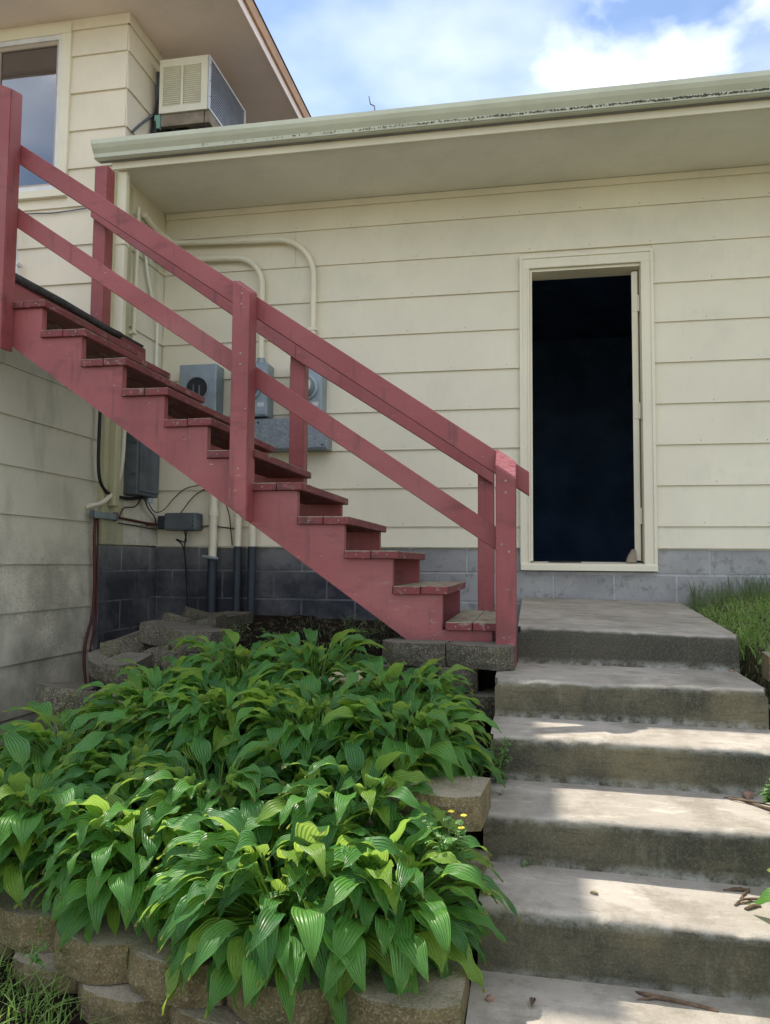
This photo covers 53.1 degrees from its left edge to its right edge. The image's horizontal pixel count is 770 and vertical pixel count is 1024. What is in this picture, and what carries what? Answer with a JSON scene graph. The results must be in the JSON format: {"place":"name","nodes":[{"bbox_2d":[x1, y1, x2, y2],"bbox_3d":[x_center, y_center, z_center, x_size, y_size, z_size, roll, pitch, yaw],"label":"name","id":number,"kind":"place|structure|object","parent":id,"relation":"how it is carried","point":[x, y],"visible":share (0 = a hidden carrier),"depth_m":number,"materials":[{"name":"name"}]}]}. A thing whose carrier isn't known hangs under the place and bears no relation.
{"place":"outdoors","nodes":[
{"label":"outdoors","id":0,"kind":"place"},
{"bbox_2d":[239,614,400,652],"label":"grass","id":1,"kind":"structure","parent":0,"point":[383,630],"depth_m":4.41,"materials":[{"name":"green plant"}]},
{"bbox_2d":[0,600,769,1023],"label":"ground","id":2,"kind":"structure","parent":0,"point":[748,668],"depth_m":3.44,"materials":[{"name":"brown soil"}]},
{"bbox_2d":[0,729,143,909],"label":"hosta","id":3,"kind":"object","parent":2,"relation":"on","point":[21,827],"visible":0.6,"depth_m":2.24,"materials":[{"name":"green plant"}]},
{"bbox_2d":[0,701,145,810],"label":"hosta","id":4,"kind":"object","parent":2,"relation":"on","point":[39,734],"visible":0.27,"depth_m":2.63,"materials":[{"name":"green plant"}]},
{"bbox_2d":[0,941,169,1023],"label":"grass","id":5,"kind":"structure","parent":2,"relation":"on","point":[26,1002],"depth_m":1.92,"materials":[{"name":"green plant"}]},
{"bbox_2d":[13,750,227,952],"bbox_3d":[-0.725,0.975,2.235,0.700,0.439,0.716,2,-4,-26],"label":"hosta","id":6,"kind":"object","parent":2,"relation":"on","point":[86,899],"visible":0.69,"depth_m":2.03,"materials":[{"name":"green plant"}]},
{"bbox_2d":[30,720,227,839],"bbox_3d":[-0.805,0.905,2.589,0.709,0.361,0.664,4,-5,-42],"label":"hosta","id":7,"kind":"object","parent":2,"relation":"on","point":[120,760],"visible":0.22,"depth_m":2.47,"materials":[{"name":"green plant"}]},
{"bbox_2d":[34,606,228,737],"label":"stacked blocks","id":8,"kind":"structure","parent":2,"relation":"on","point":[103,666],"depth_m":3.83,"materials":[{"name":"grey concrete"}]},
{"bbox_2d":[59,655,237,769],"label":"hosta","id":9,"kind":"object","parent":2,"relation":"on","point":[131,693],"visible":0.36,"depth_m":2.85,"materials":[{"name":"green plant"}]},
{"bbox_2d":[0,0,310,745],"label":"house","id":10,"kind":"structure","parent":2,"relation":"on","point":[79,75],"depth_m":5.42,"materials":[{"name":"beige paint"}]},
{"bbox_2d":[0,22,72,201],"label":"window","id":11,"kind":"structure","parent":10,"relation":"in","point":[36,62],"depth_m":5.54,"materials":[{"name":"beige paint"}]},
{"bbox_2d":[27,208,86,213],"bbox_3d":[-2.746,-2.124,5.525,1.770,0.029,0.011,0,-4,11],"label":"wall cable","id":12,"kind":"object","parent":10,"relation":"attached to","point":[58,212],"depth_m":5.44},
{"bbox_2d":[14,273,145,359],"bbox_3d":[-2.936,-1.462,4.805,2.458,0.980,1.400,0,-4,11],"label":"stair stringer","id":13,"kind":"object","parent":10,"relation":"attached to","point":[26,289],"visible":0.26,"depth_m":4.29,"materials":[{"name":"red paint"}]},
{"bbox_2d":[15,228,22,273],"bbox_3d":[-2.593,-1.594,5.407,0.050,0.930,0.070,0,-4,11],"label":"white tube","id":14,"kind":"object","parent":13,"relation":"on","point":[18,265],"visible":0.25,"depth_m":5.40,"materials":[{"name":"white plastic"}]},
{"bbox_2d":[88,519,98,682],"bbox_3d":[-1.860,0.674,4.913,0.042,1.271,0.135,2,-4,-19],"label":"cable","id":15,"kind":"object","parent":10,"relation":"attached to","point":[96,597],"visible":0.83,"depth_m":4.97,"materials":[{"name":"plastic"}]},
{"bbox_2d":[90,510,118,520],"bbox_3d":[-1.842,0.024,5.062,0.029,0.057,0.315,0,-4,11],"label":"terminal strip","id":16,"kind":"object","parent":10,"relation":"attached to","point":[94,514],"visible":1,"depth_m":5.03,"materials":[{"name":"grey metal"}]},
{"bbox_2d":[82,518,96,683],"bbox_3d":[-1.875,0.672,4.887,0.068,1.273,0.139,2,-4,-22],"label":"cable","id":17,"kind":"object","parent":16,"relation":"hanging from","point":[93,605],"visible":0.9,"depth_m":4.95,"materials":[{"name":"plastic"}]},
{"bbox_2d":[85,428,126,508],"bbox_3d":[-1.837,-0.491,5.133,0.053,0.977,0.395,-1,-4,18],"label":"cable","id":18,"kind":"object","parent":10,"relation":"attached to","point":[106,499],"visible":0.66,"depth_m":5.24,"materials":[{"name":"beige paint"}]},
{"bbox_2d":[107,171,129,506],"bbox_3d":[-1.820,-1.185,5.221,0.119,2.300,0.070,0,-4,11],"label":"downspout","id":19,"kind":"object","parent":10,"relation":"attached to","point":[122,246],"visible":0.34,"depth_m":5.20,"materials":[{"name":"beige paint"}]},
{"bbox_2d":[97,411,144,499],"bbox_3d":[-1.798,-0.555,5.260,0.049,0.932,0.538,-1,-4,16],"label":"cable","id":20,"kind":"object","parent":10,"relation":"attached to","point":[104,489],"visible":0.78,"depth_m":5.00,"materials":[{"name":"black rubber"}]},
{"bbox_2d":[129,207,140,339],"bbox_3d":[-1.772,-1.341,5.437,0.052,1.680,0.061,0,-4,11],"label":"conduit","id":21,"kind":"object","parent":10,"relation":"attached to","point":[133,332],"visible":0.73,"depth_m":5.45,"materials":[{"name":"beige metal"}]},
{"bbox_2d":[118,522,156,529],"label":"cable","id":22,"kind":"object","parent":10,"relation":"attached to","point":[136,526],"visible":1,"depth_m":5.48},
{"bbox_2d":[119,517,157,525],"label":"cable","id":23,"kind":"object","parent":10,"relation":"attached to","point":[133,520],"visible":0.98,"depth_m":5.48,"materials":[{"name":"black rubber"}]},
{"bbox_2d":[123,432,158,502],"bbox_3d":[-1.734,-0.373,5.477,0.127,0.605,0.323,0,-4,11],"label":"breaker panel","id":24,"kind":"object","parent":10,"relation":"attached to","point":[141,470],"visible":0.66,"depth_m":5.35,"materials":[{"name":"grey metal"}]},
{"bbox_2d":[119,499,140,516],"bbox_3d":[-1.770,-0.038,5.361,0.013,0.156,0.259,-1,-4,16],"label":"cable","id":25,"kind":"object","parent":24,"relation":"hanging from","point":[129,507],"visible":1,"depth_m":5.33,"materials":[{"name":"brown rubber"}]},
{"bbox_2d":[139,442,158,494],"bbox_3d":[-1.673,-0.395,5.481,0.008,0.520,0.275,0,-4,11],"label":"door","id":26,"kind":"structure","parent":24,"relation":"in","point":[149,460],"depth_m":5.45,"materials":[{"name":"grey metal"}]},
{"bbox_2d":[144,499,155,525],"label":"cable","id":27,"kind":"object","parent":24,"relation":"attached to","point":[152,514],"visible":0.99,"depth_m":5.64,"materials":[{"name":"black rubber"}]},
{"bbox_2d":[149,485,198,512],"bbox_3d":[-1.585,-0.101,5.715,0.396,0.220,0.155,3,-4,-29],"label":"cable","id":28,"kind":"object","parent":24,"relation":"attached to","point":[171,500],"visible":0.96,"depth_m":5.76,"materials":[{"name":"black rubber"}]},
{"bbox_2d":[131,113,153,132],"bbox_3d":[-1.743,-2.902,5.686,0.019,0.462,0.453,0,-4,12],"label":"cable","id":29,"kind":"object","parent":10,"relation":"attached to","point":[142,123],"visible":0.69,"depth_m":5.58,"materials":[{"name":"grey rubber"}]},
{"bbox_2d":[144,255,157,366],"bbox_3d":[-1.728,-1.387,5.659,0.023,1.282,0.252,0,-4,11],"label":"conduit","id":30,"kind":"object","parent":10,"relation":"attached to","point":[151,295],"visible":0.55,"depth_m":5.68,"materials":[{"name":"beige metal"}]},
{"bbox_2d":[150,96,158,133],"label":"cable","id":31,"kind":"object","parent":10,"relation":"attached to","point":[154,129],"visible":0.29,"depth_m":5.73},
{"bbox_2d":[114,656,242,707],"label":"hosta","id":32,"kind":"object","parent":2,"relation":"on","point":[134,671],"visible":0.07,"depth_m":3.24,"materials":[{"name":"green plant"}]},
{"bbox_2d":[105,733,324,878],"bbox_3d":[-0.528,0.896,2.387,0.672,0.407,0.695,3,-5,-34],"label":"hosta","id":33,"kind":"object","parent":2,"relation":"on","point":[157,807],"visible":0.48,"depth_m":2.24,"materials":[{"name":"green plant"}]},
{"bbox_2d":[131,662,326,778],"bbox_3d":[-0.553,0.767,2.817,0.726,0.410,0.679,-3,-5,40],"label":"hosta","id":34,"kind":"object","parent":2,"relation":"on","point":[203,705],"visible":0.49,"depth_m":2.68,"materials":[{"name":"green plant"}]},
{"bbox_2d":[0,878,469,1023],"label":"garden wall","id":35,"kind":"structure","parent":2,"relation":"on","point":[119,975],"depth_m":1.87,"materials":[{"name":"grey stone"}]},
{"bbox_2d":[24,941,49,967],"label":"weed","id":36,"kind":"object","parent":35,"relation":"on","point":[36,959],"visible":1,"depth_m":1.91,"materials":[{"name":"green plant"}]},
{"bbox_2d":[231,621,251,637],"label":"weed","id":37,"kind":"object","parent":2,"relation":"on","point":[240,632],"visible":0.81,"depth_m":4.17,"materials":[{"name":"green plant"}]},
{"bbox_2d":[164,629,321,708],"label":"hosta","id":38,"kind":"object","parent":2,"relation":"on","point":[208,648],"visible":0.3,"depth_m":3.20,"materials":[{"name":"green plant"}]},
{"bbox_2d":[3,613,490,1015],"bbox_3d":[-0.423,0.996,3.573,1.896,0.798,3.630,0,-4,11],"label":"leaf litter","id":39,"kind":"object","parent":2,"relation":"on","point":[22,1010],"visible":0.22,"depth_m":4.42,"materials":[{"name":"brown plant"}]},
{"bbox_2d":[258,628,278,640],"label":"weed","id":40,"kind":"object","parent":2,"relation":"on","point":[269,638],"visible":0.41,"depth_m":3.88,"materials":[{"name":"green plant"}]},
{"bbox_2d":[134,791,423,1023],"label":"hosta","id":41,"kind":"object","parent":2,"relation":"on","point":[195,892],"visible":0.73,"depth_m":1.81,"materials":[{"name":"green plant"}]},
{"bbox_2d":[82,681,490,908],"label":"garden wall","id":42,"kind":"structure","parent":2,"relation":"on","point":[468,797],"depth_m":2.18,"materials":[{"name":"grey stone"}]},
{"bbox_2d":[203,764,370,874],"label":"hosta","id":43,"kind":"object","parent":2,"relation":"on","point":[302,773],"visible":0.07,"depth_m":2.28,"materials":[{"name":"green plant"}]},
{"bbox_2d":[207,665,415,799],"bbox_3d":[-0.243,0.758,2.661,0.723,0.437,0.711,2,-4,-24],"label":"hosta","id":44,"kind":"object","parent":2,"relation":"on","point":[289,741],"visible":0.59,"depth_m":2.52,"materials":[{"name":"green plant"}]},
{"bbox_2d":[319,670,369,687],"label":"withered flower stalk","id":45,"kind":"object","parent":44,"relation":"on","point":[343,679],"visible":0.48,"depth_m":2.86,"materials":[{"name":"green plant"}]},
{"bbox_2d":[235,627,390,706],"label":"hosta","id":46,"kind":"object","parent":2,"relation":"on","point":[309,651],"visible":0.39,"depth_m":3.09,"materials":[{"name":"green plant"}]},
{"bbox_2d":[155,611,514,720],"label":"garden wall","id":47,"kind":"structure","parent":2,"relation":"on","point":[475,656],"depth_m":3.22,"materials":[{"name":"grey concrete"}]},
{"bbox_2d":[0,85,528,666],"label":"wooden staircase","id":48,"kind":"structure","parent":47,"relation":"on","point":[234,465],"depth_m":3.67,"materials":[{"name":"red wood"}]},
{"bbox_2d":[339,612,356,628],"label":"weed","id":49,"kind":"object","parent":2,"relation":"on","point":[345,624],"visible":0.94,"depth_m":4.68,"materials":[{"name":"green plant"}]},
{"bbox_2d":[244,739,461,897],"bbox_3d":[-0.080,0.883,2.235,0.689,0.412,0.680,0,-4,11],"label":"hosta","id":50,"kind":"object","parent":2,"relation":"on","point":[401,777],"visible":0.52,"depth_m":2.10,"materials":[{"name":"green plant"}]},
{"bbox_2d":[353,621,381,639],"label":"weed","id":51,"kind":"object","parent":2,"relation":"on","point":[363,633],"visible":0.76,"depth_m":4.04,"materials":[{"name":"green plant"}]},
{"bbox_2d":[245,796,520,1019],"bbox_3d":[-0.007,0.964,2.006,0.671,0.432,0.710,3,-5,-38],"label":"hosta","id":52,"kind":"object","parent":2,"relation":"on","point":[454,932],"visible":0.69,"depth_m":1.81,"materials":[{"name":"green plant"}]},
{"bbox_2d":[291,680,504,806],"bbox_3d":[0.025,0.790,2.555,0.749,0.407,0.672,0,-4,11],"label":"hosta","id":53,"kind":"object","parent":2,"relation":"on","point":[449,753],"visible":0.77,"depth_m":2.41,"materials":[{"name":"green plant"}]},
{"bbox_2d":[320,655,478,736],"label":"hosta","id":54,"kind":"object","parent":2,"relation":"on","point":[386,678],"visible":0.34,"depth_m":2.85,"materials":[{"name":"green plant"}]},
{"bbox_2d":[91,70,769,661],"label":"house wing","id":55,"kind":"structure","parent":2,"relation":"on","point":[563,298],"depth_m":5.40,"materials":[{"name":"beige wood"}]},
{"bbox_2d":[161,111,219,130],"bbox_3d":[-1.413,-2.705,6.042,0.382,0.449,0.735,0,-4,11],"label":"support frame","id":56,"kind":"object","parent":55,"relation":"on","point":[181,121],"visible":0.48,"depth_m":5.70,"materials":[{"name":"grey metal"}]},
{"bbox_2d":[154,115,160,129],"bbox_3d":[-1.691,-2.896,5.732,0.043,0.105,0.030,0,-4,11],"label":"teal offcut","id":57,"kind":"object","parent":56,"relation":"attached to","point":[157,118],"visible":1,"depth_m":5.72,"materials":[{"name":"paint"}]},
{"bbox_2d":[155,54,245,131],"bbox_3d":[-1.458,-3.139,6.061,0.485,0.413,0.730,0,-4,11],"label":"air conditioner","id":58,"kind":"object","parent":56,"relation":"on","point":[191,84],"visible":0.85,"depth_m":5.72,"materials":[{"name":"beige metal"}]},
{"bbox_2d":[158,489,234,607],"bbox_3d":[-1.395,0.328,5.679,0.618,1.031,0.125,0,-4,11],"label":"junction box","id":59,"kind":"object","parent":55,"relation":"attached to","point":[184,522],"visible":0.86,"depth_m":5.67,"materials":[{"name":"metal"}]},
{"bbox_2d":[179,364,223,413],"bbox_3d":[-1.372,-0.836,5.724,0.291,0.502,0.181,0,-4,11],"label":"meter box","id":60,"kind":"object","parent":55,"relation":"attached to","point":[206,381],"visible":0.45,"depth_m":5.67,"materials":[{"name":"grey metal"}]},
{"bbox_2d":[202,494,217,612],"bbox_3d":[-1.270,0.227,5.659,0.124,1.370,0.096,0,-4,11],"label":"conduit","id":61,"kind":"object","parent":55,"relation":"attached to","point":[211,557],"visible":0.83,"depth_m":5.64,"materials":[{"name":"beige paint"}]},
{"bbox_2d":[141,212,317,333],"bbox_3d":[-1.130,-1.635,5.609,1.234,1.061,0.371,0,-4,11],"label":"conduit","id":62,"kind":"object","parent":55,"relation":"attached to","point":[313,328],"visible":0.9,"depth_m":5.71,"materials":[{"name":"beige metal"}]},
{"bbox_2d":[195,255,264,357],"bbox_3d":[-1.313,-1.520,5.788,0.842,0.852,0.152,0,-4,1],"label":"conduit","id":63,"kind":"object","parent":55,"relation":"attached to","point":[253,265],"visible":0.72,"depth_m":5.74,"materials":[{"name":"beige metal"}]},
{"bbox_2d":[232,512,241,611],"bbox_3d":[-1.077,0.237,5.634,0.062,1.350,0.062,0,-4,11],"label":"conduit","id":64,"kind":"object","parent":55,"relation":"attached to","point":[236,603],"visible":0.44,"depth_m":5.60,"materials":[{"name":"beige paint"}]},
{"bbox_2d":[247,523,255,614],"bbox_3d":[-0.969,0.236,5.614,0.062,1.350,0.062,0,-4,11],"label":"conduit","id":65,"kind":"object","parent":55,"relation":"attached to","point":[251,573],"visible":0.34,"depth_m":5.58,"materials":[{"name":"beige paint"}]},
{"bbox_2d":[255,358,273,418],"bbox_3d":[-0.982,-0.914,5.617,0.272,0.454,0.257,0,-4,11],"label":"meter box","id":66,"kind":"object","parent":55,"relation":"attached to","point":[263,406],"visible":0.17,"depth_m":5.58,"materials":[{"name":"grey metal"}]},
{"bbox_2d":[254,418,331,452],"bbox_3d":[-0.867,-0.556,5.623,0.953,0.230,0.155,0,-4,11],"label":"wireway","id":67,"kind":"object","parent":55,"relation":"attached to","point":[274,432],"visible":0.27,"depth_m":5.53,"materials":[{"name":"metal"}]},
{"bbox_2d":[289,368,326,415],"bbox_3d":[-0.566,-0.912,5.538,0.239,0.462,0.257,0,-4,11],"label":"meter box","id":68,"kind":"object","parent":55,"relation":"attached to","point":[317,392],"visible":0.2,"depth_m":5.49,"materials":[{"name":"grey metal"}]},
{"bbox_2d":[548,561,580,562],"bbox_3d":[1.236,0.342,5.294,0.220,0.010,0.025,0,-4,11],"label":"doorway strip","id":69,"kind":"object","parent":55,"relation":"on","point":[567,561],"visible":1,"depth_m":5.28,"materials":[{"name":"grey metal"}]},
{"bbox_2d":[631,271,641,560],"bbox_3d":[1.878,-0.648,5.606,0.053,2.004,0.755,-1,-4,25],"label":"door","id":70,"kind":"structure","parent":55,"relation":"in","point":[634,275],"depth_m":5.28,"materials":[{"name":"beige paint"}]},
{"bbox_2d":[422,810,468,864],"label":"weed","id":71,"kind":"object","parent":2,"relation":"on","point":[461,830],"visible":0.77,"depth_m":1.95,"materials":[{"name":"green plant"}]},
{"bbox_2d":[469,756,490,776],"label":"weed","id":72,"kind":"object","parent":2,"relation":"on","point":[478,770],"visible":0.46,"depth_m":2.45,"materials":[{"name":"green plant"}]},
{"bbox_2d":[466,597,769,1023],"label":"concrete steps","id":73,"kind":"structure","parent":2,"relation":"on","point":[637,733],"depth_m":2.25,"materials":[{"name":"grey concrete"}]},
{"bbox_2d":[485,994,494,1001],"bbox_3d":[0.251,1.163,1.842,0.021,0.019,0.019,4,-5,-41],"label":"stone","id":74,"kind":"object","parent":73,"relation":"on","point":[490,998],"visible":1,"depth_m":1.84,"materials":[{"name":"beige stone"}]},
{"bbox_2d":[483,736,512,782],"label":"weed","id":75,"kind":"object","parent":73,"relation":"on","point":[501,762],"visible":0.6,"depth_m":2.57,"materials":[{"name":"green plant"}]},
{"bbox_2d":[522,859,532,867],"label":"fallen leaf","id":76,"kind":"object","parent":73,"relation":"on","point":[524,862],"visible":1,"depth_m":2.23,"materials":[{"name":"green plant"}]},
{"bbox_2d":[529,997,535,1005],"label":"fallen leaf","id":77,"kind":"object","parent":73,"relation":"on","point":[532,1000],"visible":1,"depth_m":1.83,"materials":[{"name":"brown plant"}]},
{"bbox_2d":[634,991,717,1011],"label":"twig","id":78,"kind":"object","parent":73,"relation":"on","point":[649,996],"visible":1,"depth_m":1.84,"materials":[{"name":"brown wood"}]},
{"bbox_2d":[723,887,749,898],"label":"twig","id":79,"kind":"object","parent":73,"relation":"on","point":[745,891],"visible":0.97,"depth_m":2.09,"materials":[{"name":"brown wood"}]},
{"bbox_2d":[734,897,757,906],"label":"twig","id":80,"kind":"object","parent":73,"relation":"on","point":[749,899],"visible":0.98,"depth_m":2.03,"materials":[{"name":"brown wood"}]},
{"bbox_2d":[723,797,769,809],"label":"twig","id":81,"kind":"object","parent":73,"relation":"on","point":[755,803],"visible":1,"depth_m":2.37,"materials":[{"name":"brown wood"}]},
{"bbox_2d":[741,791,753,799],"bbox_3d":[1.154,0.900,2.446,0.040,0.029,0.030,1,-4,-7],"label":"stone","id":82,"kind":"object","parent":73,"relation":"on","point":[747,795],"visible":0.97,"depth_m":2.44,"materials":[{"name":"stone"}]},
{"bbox_2d":[744,904,760,910],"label":"twig","id":83,"kind":"object","parent":73,"relation":"on","point":[749,907],"visible":0.95,"depth_m":2.00,"materials":[{"name":"brown wood"}]},
{"bbox_2d":[759,778,769,803],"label":"weed","id":84,"kind":"object","parent":73,"relation":"on","point":[767,797],"visible":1,"depth_m":2.33,"materials":[{"name":"green plant"}]},
{"bbox_2d":[686,578,703,604],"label":"weed","id":85,"kind":"object","parent":2,"relation":"on","point":[693,596],"visible":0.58,"depth_m":4.85,"materials":[{"name":"green plant"}]},
{"bbox_2d":[677,586,769,681],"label":"grass","id":86,"kind":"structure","parent":2,"relation":"on","point":[740,620],"depth_m":4.05,"materials":[{"name":"green plant"}]},
{"bbox_2d":[678,570,769,614],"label":"grass","id":87,"kind":"structure","parent":2,"relation":"on","point":[725,593],"depth_m":4.73,"materials":[{"name":"green plant"}]},
{"bbox_2d":[745,573,765,593],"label":"weed","id":88,"kind":"object","parent":2,"relation":"on","point":[753,584],"visible":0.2,"depth_m":4.83,"materials":[{"name":"green plant"}]},
{"bbox_2d":[761,651,769,729],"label":"garden wall","id":89,"kind":"structure","parent":2,"relation":"on","point":[766,668],"depth_m":3.03,"materials":[{"name":"grey stone"}]},
{"bbox_2d":[254,0,769,116],"label":"sky","id":90,"kind":"structure","parent":0,"point":[338,55],"materials":[{"name":"blue"}]},
{"bbox_2d":[626,549,636,562],"bbox_3d":[1.664,0.297,5.209,0.067,0.090,0.050,0,-4,11],"label":"door wedge","id":91,"kind":"object","parent":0,"point":[631,557],"depth_m":5.18,"materials":[{"name":"beige wood"}]},
{"bbox_2d":[749,868,769,904],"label":"hosta","id":92,"kind":"object","parent":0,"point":[764,897],"visible":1,"depth_m":1.95,"materials":[{"name":"green plant"}]}
]}

